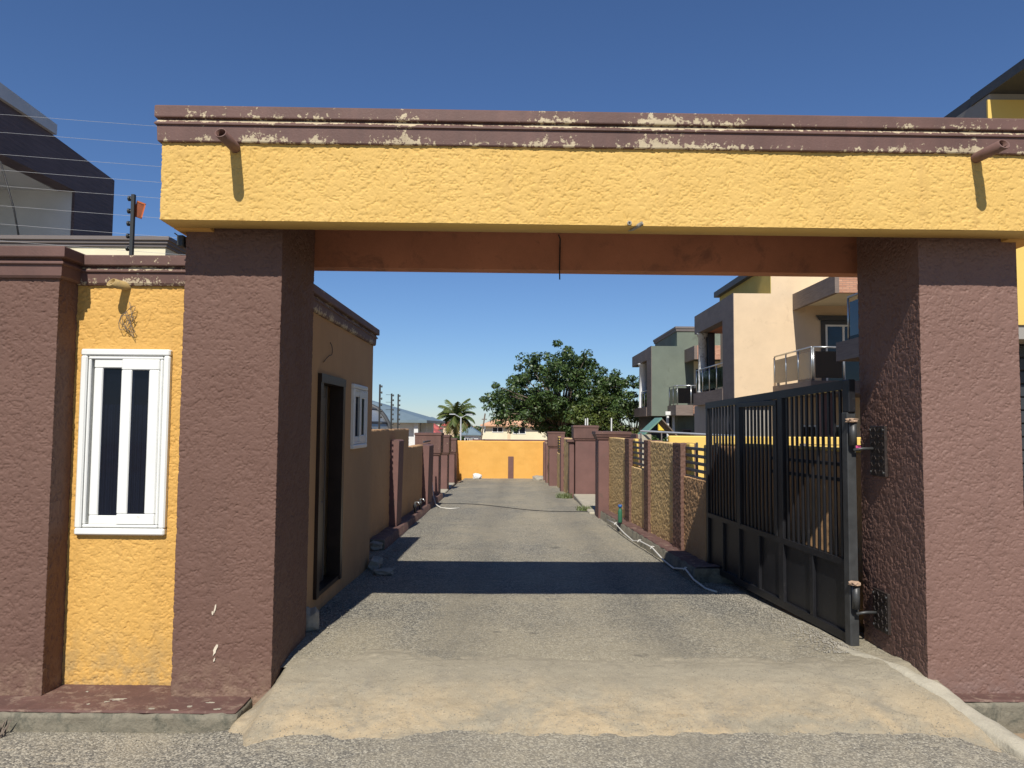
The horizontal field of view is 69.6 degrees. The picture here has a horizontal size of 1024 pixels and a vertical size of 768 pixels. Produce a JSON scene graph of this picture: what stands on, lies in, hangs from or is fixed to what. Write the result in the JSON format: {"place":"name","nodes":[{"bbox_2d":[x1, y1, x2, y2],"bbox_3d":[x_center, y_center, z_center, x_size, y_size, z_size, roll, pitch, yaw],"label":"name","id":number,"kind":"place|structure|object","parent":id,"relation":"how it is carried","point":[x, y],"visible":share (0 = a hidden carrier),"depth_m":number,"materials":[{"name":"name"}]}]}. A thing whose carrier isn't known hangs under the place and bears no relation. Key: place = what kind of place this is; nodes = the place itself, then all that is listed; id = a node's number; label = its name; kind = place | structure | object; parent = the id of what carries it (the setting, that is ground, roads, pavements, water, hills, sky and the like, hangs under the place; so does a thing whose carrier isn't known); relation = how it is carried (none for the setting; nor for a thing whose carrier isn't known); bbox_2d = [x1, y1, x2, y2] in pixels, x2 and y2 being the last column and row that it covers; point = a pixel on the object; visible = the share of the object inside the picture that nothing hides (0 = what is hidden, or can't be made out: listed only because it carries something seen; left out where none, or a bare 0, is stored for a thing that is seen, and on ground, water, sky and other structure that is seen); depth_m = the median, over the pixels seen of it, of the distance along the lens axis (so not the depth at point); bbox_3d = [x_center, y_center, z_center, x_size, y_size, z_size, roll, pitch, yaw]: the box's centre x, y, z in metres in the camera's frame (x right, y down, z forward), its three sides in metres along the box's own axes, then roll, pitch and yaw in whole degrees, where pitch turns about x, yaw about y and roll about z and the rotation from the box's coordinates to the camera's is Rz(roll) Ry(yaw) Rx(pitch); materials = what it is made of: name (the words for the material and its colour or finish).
{"place":"outdoors","nodes":[
{"label":"outdoors","id":0,"kind":"place"},
{"bbox_2d":[0,730,1023,767],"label":"street","id":1,"kind":"structure","parent":0,"point":[31,749],"depth_m":4.07,"materials":[{"name":"grey asphalt"}]},
{"bbox_2d":[0,718,11,737],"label":"weed tuft","id":2,"kind":"object","parent":1,"relation":"on","point":[3,731],"visible":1,"depth_m":4.36,"materials":[{"name":"grey plant"}]},
{"bbox_2d":[0,684,251,732],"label":"kerb","id":3,"kind":"structure","parent":1,"relation":"on","point":[112,708],"depth_m":4.45,"materials":[{"name":"concrete"}]},
{"bbox_2d":[36,653,1008,767],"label":"street grit","id":4,"kind":"object","parent":1,"relation":"on","point":[545,715],"visible":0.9,"depth_m":4.30,"materials":[{"name":"grey gravel"}]},
{"bbox_2d":[0,0,1023,426],"label":"sky","id":5,"kind":"structure","parent":0,"point":[450,336],"materials":[{"name":"blue"}]},
{"bbox_2d":[281,478,891,667],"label":"driveway road","id":6,"kind":"structure","parent":0,"point":[483,603],"depth_m":6.85,"materials":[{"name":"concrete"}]},
{"bbox_2d":[306,606,318,631],"bbox_3d":[-1.566,1.839,5.711,0.140,0.232,0.145,0,-3,0],"label":"boundary stone","id":7,"kind":"object","parent":6,"relation":"on","point":[312,618],"visible":0.7,"depth_m":5.67,"materials":[{"name":"grey stone"}]},
{"bbox_2d":[311,543,418,633],"bbox_3d":[-1.454,2.094,8.091,0.436,0.122,4.986,0,-3,0],"label":"wall debris","id":8,"kind":"object","parent":6,"relation":"on","point":[344,604],"depth_m":7.23,"materials":[{"name":"grey gravel"}]},
{"bbox_2d":[368,556,382,570],"bbox_3d":[-1.571,2.075,8.446,0.157,0.172,0.253,0,-3,0],"label":"concrete block","id":9,"kind":"object","parent":6,"relation":"on","point":[375,562],"depth_m":8.36,"materials":[{"name":"grey concrete"}]},
{"bbox_2d":[369,541,382,550],"bbox_3d":[-1.825,2.182,9.947,0.199,0.148,0.317,0,-3,0],"label":"haunch block","id":10,"kind":"object","parent":6,"relation":"on","point":[375,545],"depth_m":9.82,"materials":[{"name":"grey concrete"}]},
{"bbox_2d":[373,568,394,574],"bbox_3d":[-1.416,2.069,8.113,0.248,0.064,0.169,0,-3,0],"label":"concrete lump","id":11,"kind":"object","parent":6,"relation":"on","point":[386,571],"visible":1,"depth_m":8.06,"materials":[{"name":"grey concrete"}]},
{"bbox_2d":[432,483,457,508],"bbox_3d":[-1.652,2.408,16.517,0.360,0.675,1.218,3,-4,-37],"label":"white hose","id":12,"kind":"object","parent":6,"relation":"on","point":[435,502],"visible":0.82,"depth_m":16.43,"materials":[{"name":"white plastic"}]},
{"bbox_2d":[473,473,481,478],"bbox_3d":[-1.373,3.658,29.134,0.376,0.256,0.279,0,-3,0],"label":"plastic bag","id":13,"kind":"object","parent":6,"relation":"on","point":[477,476],"visible":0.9,"depth_m":29.02,"materials":[{"name":"white plastic"}]},
{"bbox_2d":[440,503,586,511],"bbox_3d":[-0.030,2.747,16.346,3.827,0.051,0.556,-1,-4,31],"label":"road cable","id":14,"kind":"object","parent":6,"relation":"on","point":[515,508],"visible":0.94,"depth_m":16.10,"materials":[{"name":"black rubber"}]},
{"bbox_2d":[298,479,763,658],"bbox_3d":[0.102,2.818,17.046,3.699,0.520,23.970,0,-3,0],"label":"road grit","id":15,"kind":"object","parent":6,"relation":"on","point":[524,604],"visible":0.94,"depth_m":6.23,"materials":[{"name":"grey gravel"}]},
{"bbox_2d":[556,492,573,498],"bbox_3d":[1.407,2.933,19.446,0.486,0.159,0.549,3,-4,-40],"label":"weed tuft","id":16,"kind":"object","parent":6,"relation":"on","point":[565,495],"visible":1,"depth_m":19.35,"materials":[{"name":"green plant"}]},
{"bbox_2d":[575,505,592,510],"bbox_3d":[1.561,2.673,15.866,0.394,0.120,0.324,-2,-4,36],"label":"weed tuft","id":17,"kind":"object","parent":6,"relation":"on","point":[584,508],"visible":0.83,"depth_m":15.82,"materials":[{"name":"green plant"}]},
{"bbox_2d":[228,648,1001,752],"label":"concrete ramp","id":18,"kind":"structure","parent":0,"point":[818,700],"depth_m":4.56,"materials":[{"name":"beige concrete"}]},
{"bbox_2d":[456,426,1023,738],"bbox_3d":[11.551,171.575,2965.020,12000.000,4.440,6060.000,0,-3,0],"label":"ground","id":19,"kind":"structure","parent":0,"point":[1021,735],"depth_m":4.64,"materials":[{"name":"brown soil"}]},
{"bbox_2d":[0,82,114,235],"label":"slate house","id":20,"kind":"structure","parent":19,"relation":"on","point":[35,145],"depth_m":14.97,"materials":[{"name":"grey concrete"}]},
{"bbox_2d":[0,114,182,254],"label":"electric fence","id":21,"kind":"object","parent":19,"relation":"on","point":[83,192],"visible":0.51,"depth_m":9.18,"materials":[{"name":"metal"}]},
{"bbox_2d":[0,235,185,255],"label":"cream block","id":22,"kind":"structure","parent":19,"relation":"on","point":[155,245],"depth_m":12.14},
{"bbox_2d":[0,161,18,234],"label":"drop cable","id":23,"kind":"object","parent":22,"relation":"attached to","point":[14,212],"visible":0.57,"depth_m":12.50,"materials":[{"name":"black rubber"}]},
{"bbox_2d":[0,246,379,695],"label":"guardhouse","id":24,"kind":"structure","parent":19,"relation":"on","point":[90,396],"depth_m":4.93,"materials":[{"name":"yellow paint"}]},
{"bbox_2d":[87,356,151,523],"bbox_3d":[-2.617,0.390,5.006,0.525,1.167,0.004,0,-3,0],"label":"window back","id":25,"kind":"structure","parent":24,"relation":"in","point":[129,356],"depth_m":5.02,"materials":[{"name":"white plastic"}]},
{"bbox_2d":[74,349,172,535],"bbox_3d":[-2.617,0.388,4.965,0.605,1.247,0.054,0,-3,0],"label":"window frame","id":26,"kind":"structure","parent":24,"relation":"in","point":[161,530],"depth_m":4.94,"materials":[{"name":"white plastic"}]},
{"bbox_2d":[118,302,135,336],"bbox_3d":[-2.612,-0.439,4.996,0.117,0.243,0.018,0,-3,0],"label":"wire coil","id":27,"kind":"object","parent":24,"relation":"attached to","point":[130,322],"visible":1,"depth_m":4.99,"materials":[{"name":"brown metal"}]},
{"bbox_2d":[125,194,145,254],"bbox_3d":[-2.689,-1.107,5.258,0.121,0.490,0.048,2,-4,-27],"label":"electric fence post","id":28,"kind":"object","parent":24,"relation":"on","point":[137,209],"visible":0.97,"depth_m":5.24,"materials":[{"name":"black metal"}]},
{"bbox_2d":[319,385,325,582],"bbox_3d":[-1.741,0.897,6.554,0.055,1.790,0.425,0,-3,0],"label":"door leaf","id":29,"kind":"structure","parent":24,"relation":"in","point":[324,403],"depth_m":6.67,"materials":[{"name":"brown wood"}]},
{"bbox_2d":[350,384,367,448],"bbox_3d":[-1.649,0.352,7.924,0.054,0.675,0.690,0,-3,0],"label":"window frame","id":30,"kind":"structure","parent":24,"relation":"in","point":[353,386],"depth_m":7.60,"materials":[{"name":"white paint"}]},
{"bbox_2d":[372,404,392,428],"bbox_3d":[-4.130,1.866,19.442,1.620,2.800,3.140,0,-3,0],"label":"arched canopy","id":31,"kind":"object","parent":19,"relation":"on","point":[385,421],"visible":0.11,"depth_m":20.46,"materials":[{"name":"grey metal"}]},
{"bbox_2d":[370,429,433,538],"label":"boundary wall","id":32,"kind":"structure","parent":19,"relation":"on","point":[401,476],"depth_m":11.52,"materials":[{"name":"brown paint"}]},
{"bbox_2d":[378,384,382,428],"bbox_3d":[-1.934,0.340,10.816,0.048,0.670,0.034,0,-3,0],"label":"electric fence post","id":33,"kind":"object","parent":32,"relation":"on","point":[380,399],"visible":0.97,"depth_m":10.81,"materials":[{"name":"grey metal"}]},
{"bbox_2d":[386,394,393,428],"bbox_3d":[-1.969,0.443,11.849,0.128,0.580,0.035,1,-3,-2],"label":"electric fence post","id":34,"kind":"object","parent":32,"relation":"on","point":[391,419],"visible":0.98,"depth_m":11.84,"materials":[{"name":"grey metal"}]},
{"bbox_2d":[397,394,399,428],"bbox_3d":[-1.927,0.472,12.521,0.048,0.600,0.034,0,-3,0],"label":"electric fence post","id":35,"kind":"object","parent":32,"relation":"on","point":[398,410],"visible":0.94,"depth_m":12.51,"materials":[{"name":"grey metal"}]},
{"bbox_2d":[369,493,442,549],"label":"roadside kerb","id":36,"kind":"structure","parent":19,"relation":"on","point":[387,537],"depth_m":11.85,"materials":[{"name":"concrete"}]},
{"bbox_2d":[413,501,419,512],"bbox_3d":[-1.767,2.293,13.637,0.134,0.232,0.145,0,-3,0],"label":"water tap","id":37,"kind":"object","parent":36,"relation":"on","point":[415,505],"visible":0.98,"depth_m":13.63,"materials":[{"name":"grey metal"}]},
{"bbox_2d":[419,498,424,509],"bbox_3d":[-1.764,2.352,14.385,0.134,0.232,0.145,0,-3,0],"label":"water tap","id":38,"kind":"object","parent":36,"relation":"on","point":[420,501],"visible":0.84,"depth_m":14.38,"materials":[{"name":"grey metal"}]},
{"bbox_2d":[372,400,444,445],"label":"grey roofed house","id":39,"kind":"structure","parent":19,"relation":"on","point":[413,422],"depth_m":40.12,"materials":[{"name":"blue metal"}]},
{"bbox_2d":[414,432,443,495],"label":"gate pier","id":40,"kind":"structure","parent":19,"relation":"on","point":[436,439],"depth_m":18.41,"materials":[{"name":"brown paint"}]},
{"bbox_2d":[434,424,443,431],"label":"distant house","id":41,"kind":"structure","parent":19,"relation":"on","point":[437,427],"depth_m":119.18,"materials":[{"name":"red tile"}]},
{"bbox_2d":[441,489,448,494],"bbox_3d":[-2.711,3.130,20.417,1.650,0.210,2.800,0,-3,0],"label":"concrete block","id":42,"kind":"object","parent":19,"relation":"on","point":[443,491],"visible":0.1,"depth_m":21.28,"materials":[{"name":"grey concrete"}]},
{"bbox_2d":[441,435,451,489],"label":"gate pier","id":43,"kind":"structure","parent":19,"relation":"on","point":[445,461],"depth_m":21.90,"materials":[{"name":"brown paint"}]},
{"bbox_2d":[449,438,457,484],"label":"gate pier","id":44,"kind":"structure","parent":19,"relation":"on","point":[452,462],"depth_m":25.09,"materials":[{"name":"brown paint"}]},
{"bbox_2d":[441,422,467,436],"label":"distant house","id":45,"kind":"structure","parent":19,"relation":"on","point":[444,425],"depth_m":139.74,"materials":[{"name":"beige paint"}]},
{"bbox_2d":[436,398,475,437],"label":"coconut palm","id":46,"kind":"object","parent":19,"relation":"on","point":[453,424],"visible":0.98,"depth_m":74.97,"materials":[{"name":"green plant"}]},
{"bbox_2d":[456,447,457,481],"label":"boundary wall","id":47,"kind":"structure","parent":19,"relation":"on","point":[456,463],"depth_m":28.18,"materials":[{"name":"brown paint"}]},
{"bbox_2d":[451,434,464,439],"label":"distant tree","id":48,"kind":"object","parent":19,"relation":"on","point":[458,437],"visible":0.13,"depth_m":73.71,"materials":[{"name":"green plant"}]},
{"bbox_2d":[449,414,472,439],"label":"street lamp","id":49,"kind":"object","parent":19,"relation":"on","point":[460,422],"visible":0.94,"depth_m":59.89,"materials":[{"name":"white metal"}]},
{"bbox_2d":[459,427,480,439],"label":"distant house","id":50,"kind":"structure","parent":19,"relation":"on","point":[472,433],"depth_m":104.77,"materials":[{"name":"blue metal"}]},
{"bbox_2d":[480,413,486,440],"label":"utility pole","id":51,"kind":"object","parent":19,"relation":"on","point":[484,419],"visible":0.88,"depth_m":64.85,"materials":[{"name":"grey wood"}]},
{"bbox_2d":[479,421,488,438],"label":"distant house","id":52,"kind":"structure","parent":19,"relation":"on","point":[483,436],"depth_m":149.68,"materials":[{"name":"white paint"}]},
{"bbox_2d":[457,440,543,479],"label":"end wall","id":53,"kind":"structure","parent":19,"relation":"on","point":[504,459],"depth_m":29.63,"materials":[{"name":"orange paint"}]},
{"bbox_2d":[472,439,546,441],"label":"yard wall","id":54,"kind":"structure","parent":19,"relation":"on","point":[506,440],"depth_m":65.83,"materials":[{"name":"beige paint"}]},
{"bbox_2d":[480,420,546,439],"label":"orange roofed house","id":55,"kind":"structure","parent":19,"relation":"on","point":[492,431],"depth_m":74.82,"materials":[{"name":"paint"}]},
{"bbox_2d":[492,427,502,431],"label":"window","id":56,"kind":"structure","parent":55,"relation":"in","point":[494,429],"depth_m":74.84,"materials":[{"name":"white plastic"}]},
{"bbox_2d":[513,427,525,433],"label":"window","id":57,"kind":"structure","parent":55,"relation":"in","point":[523,430],"depth_m":74.82,"materials":[{"name":"white plastic"}]},
{"bbox_2d":[532,475,542,479],"bbox_3d":[1.066,3.704,28.651,0.546,0.298,0.605,0,-3,0],"label":"rubble pile","id":58,"kind":"object","parent":19,"relation":"on","point":[536,477],"visible":0.57,"depth_m":28.43,"materials":[{"name":"grey concrete"}]},
{"bbox_2d":[543,442,548,482],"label":"boundary wall","id":59,"kind":"structure","parent":19,"relation":"on","point":[545,460],"depth_m":26.74,"materials":[{"name":"brown paint"}]},
{"bbox_2d":[547,432,564,485],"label":"gate pier","id":60,"kind":"structure","parent":19,"relation":"on","point":[552,441],"depth_m":24.88,"materials":[{"name":"brown paint"}]},
{"bbox_2d":[479,339,638,437],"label":"broadleaf tree","id":61,"kind":"object","parent":19,"relation":"on","point":[545,409],"visible":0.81,"depth_m":44.63,"materials":[{"name":"green plant"}]},
{"bbox_2d":[557,437,571,494],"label":"boundary wall","id":62,"kind":"structure","parent":19,"relation":"on","point":[562,468],"depth_m":22.09,"materials":[{"name":"paint"}]},
{"bbox_2d":[566,439,574,497],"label":"gate pier","id":63,"kind":"structure","parent":19,"relation":"on","point":[570,442],"depth_m":19.51,"materials":[{"name":"brown paint"}]},
{"bbox_2d":[574,494,594,513],"bbox_3d":[2.627,2.892,17.204,2.050,0.250,4.100,0,-3,0],"label":"entrance apron","id":64,"kind":"object","parent":19,"relation":"on","point":[586,500],"visible":0.2,"depth_m":17.57,"materials":[{"name":"grey concrete"}]},
{"bbox_2d":[571,425,598,493],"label":"gate pier","id":65,"kind":"structure","parent":19,"relation":"on","point":[584,460],"depth_m":19.40,"materials":[{"name":"brown paint"}]},
{"bbox_2d":[154,105,1023,706],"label":"gateway arch","id":66,"kind":"structure","parent":19,"relation":"on","point":[914,225],"depth_m":4.78,"materials":[{"name":"brown paint"}]},
{"bbox_2d":[174,233,185,247],"bbox_3d":[-2.195,-0.951,4.870,0.068,0.093,0.060,0,-3,0],"label":"junction box","id":67,"kind":"object","parent":66,"relation":"attached to","point":[181,241],"visible":1,"depth_m":4.84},
{"bbox_2d":[558,234,560,279],"bbox_3d":[0.384,-1.021,5.918,0.021,0.354,0.075,0,-3,12],"label":"hanging wire","id":68,"kind":"object","parent":66,"relation":"hanging from","point":[559,254],"visible":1,"depth_m":5.94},
{"bbox_2d":[705,379,876,645],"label":"metal gate","id":69,"kind":"structure","parent":66,"relation":"attached to","point":[812,584],"depth_m":6.42,"materials":[{"name":"black metal"}]},
{"bbox_2d":[869,426,887,476],"bbox_3d":[2.697,0.494,5.420,0.034,0.370,0.220,0,-3,0],"label":"hinge plate","id":70,"kind":"object","parent":66,"relation":"attached to","point":[878,453],"visible":1,"depth_m":5.39,"materials":[{"name":"metal"}]},
{"bbox_2d":[872,588,890,635],"bbox_3d":[2.687,1.652,5.355,0.034,0.290,0.220,0,-3,0],"label":"hinge plate","id":71,"kind":"object","parent":66,"relation":"attached to","point":[882,608],"visible":1,"depth_m":5.33,"materials":[{"name":"metal"}]},
{"bbox_2d":[566,393,618,430],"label":"young tree","id":72,"kind":"object","parent":19,"relation":"on","point":[583,414],"visible":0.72,"depth_m":42.18,"materials":[{"name":"green plant"}]},
{"bbox_2d":[592,431,631,517],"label":"gate pier","id":73,"kind":"structure","parent":19,"relation":"on","point":[601,438],"depth_m":14.30,"materials":[{"name":"brown paint"}]},
{"bbox_2d":[608,397,638,433],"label":"loose tree","id":74,"kind":"object","parent":19,"relation":"on","point":[629,428],"visible":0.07,"depth_m":51.57,"materials":[{"name":"green plant"}]},
{"bbox_2d":[638,434,650,466],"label":"block wall","id":75,"kind":"structure","parent":19,"relation":"on","point":[646,437],"depth_m":16.94,"materials":[{"name":"grey concrete"}]},
{"bbox_2d":[629,434,637,438],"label":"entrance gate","id":76,"kind":"structure","parent":75,"relation":"attached to","point":[634,436],"depth_m":15.37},
{"bbox_2d":[638,432,667,441],"bbox_3d":[5.977,3.519,35.743,5.074,2.516,3.124,0,-3,0],"label":"loose tree","id":77,"kind":"object","parent":19,"relation":"on","point":[656,438],"visible":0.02,"depth_m":35.67,"materials":[{"name":"green plant"}]},
{"bbox_2d":[638,418,677,435],"bbox_3d":[3.615,2.015,18.552,1.100,2.330,0.900,0,-3,0],"label":"green awning","id":78,"kind":"object","parent":19,"relation":"on","point":[663,424],"visible":0.24,"depth_m":18.44,"materials":[{"name":"metal"}]},
{"bbox_2d":[658,424,663,440],"bbox_3d":[5.579,2.589,27.451,0.260,2.220,0.150,0,-3,0],"label":"meter box","id":79,"kind":"object","parent":19,"relation":"on","point":[660,428],"visible":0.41,"depth_m":27.43,"materials":[{"name":"yellow paint"}]},
{"bbox_2d":[609,437,716,560],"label":"boundary wall","id":80,"kind":"structure","parent":19,"relation":"on","point":[661,493],"depth_m":10.07,"materials":[{"name":"brown stucco"},{"name":"tan rough stone cladding"}]},
{"bbox_2d":[600,510,733,583],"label":"roadside kerb","id":81,"kind":"structure","parent":19,"relation":"on","point":[700,570],"depth_m":8.94,"materials":[{"name":"concrete"}]},
{"bbox_2d":[618,504,621,522],"bbox_3d":[1.776,2.129,12.092,0.074,0.295,0.072,1,-3,-5],"label":"plastic bottle","id":82,"kind":"object","parent":81,"relation":"on","point":[619,514],"visible":1,"depth_m":12.06,"materials":[{"name":"green plastic"}]},
{"bbox_2d":[607,519,717,592],"bbox_3d":[1.810,2.201,10.156,0.113,0.143,5.864,1,-3,-3],"label":"white conduit","id":83,"kind":"object","parent":81,"relation":"attached to","point":[696,581],"visible":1,"depth_m":8.75,"materials":[{"name":"white plastic"}]},
{"bbox_2d":[632,326,720,440],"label":"green house","id":84,"kind":"structure","parent":19,"relation":"on","point":[667,364],"depth_m":38.08,"materials":[{"name":"paint"}]},
{"bbox_2d":[682,429,691,435],"bbox_3d":[8.994,2.614,37.858,0.500,0.600,0.040,0,-3,0],"label":"window","id":85,"kind":"structure","parent":84,"relation":"in","point":[683,430],"depth_m":37.85,"materials":[{"name":"grey glass"}]},
{"bbox_2d":[640,430,749,437],"bbox_3d":[4.737,1.943,15.280,4.873,1.922,0.100,-2,-4,42],"label":"yard rail","id":86,"kind":"object","parent":19,"relation":"on","point":[687,433],"visible":0.31,"depth_m":16.33,"materials":[{"name":"metal"}]},
{"bbox_2d":[668,436,860,477],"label":"yard wall","id":87,"kind":"structure","parent":19,"relation":"on","point":[701,440],"depth_m":13.35,"materials":[{"name":"yellow paint"}]},
{"bbox_2d":[718,442,863,632],"bbox_3d":[2.678,1.403,6.972,0.168,1.631,2.752,1,-3,-14],"label":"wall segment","id":88,"kind":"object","parent":19,"relation":"on","point":[859,529],"depth_m":6.58,"materials":[{"name":"brown paint"}]},
{"bbox_2d":[836,59,1023,490],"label":"yellow house","id":89,"kind":"structure","parent":19,"relation":"on","point":[1001,96],"depth_m":10.76,"materials":[{"name":"yellow paint"}]},
{"bbox_2d":[838,645,1023,759],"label":"mortar haunch","id":90,"kind":"object","parent":19,"relation":"on","point":[1001,737],"visible":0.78,"depth_m":4.46,"materials":[{"name":"beige concrete"}]},
{"bbox_2d":[954,693,1023,732],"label":"kerb","id":91,"kind":"structure","parent":19,"relation":"on","point":[1006,710],"depth_m":4.64,"materials":[{"name":"concrete"}]},
{"bbox_2d":[660,571,855,652],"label":"gravel","id":92,"kind":"structure","parent":0,"point":[799,624],"depth_m":6.12,"materials":[{"name":"grey gravel"}]},
{"bbox_2d":[693,276,860,436],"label":"cream house","id":93,"kind":"structure","parent":0,"point":[777,333],"depth_m":24.09,"materials":[{"name":"beige paint"}]},
{"bbox_2d":[804,425,838,436],"bbox_3d":[10.138,2.033,23.861,1.500,1.400,0.040,0,-3,0],"label":"window","id":94,"kind":"structure","parent":93,"relation":"in","point":[837,426],"depth_m":23.89,"materials":[{"name":"black glass"}]},
{"bbox_2d":[816,315,859,380],"bbox_3d":[10.828,-1.054,24.003,1.770,2.370,0.100,0,-3,0],"label":"balcony door","id":95,"kind":"structure","parent":93,"relation":"in","point":[834,328],"depth_m":24.04,"materials":[{"name":"glass"}]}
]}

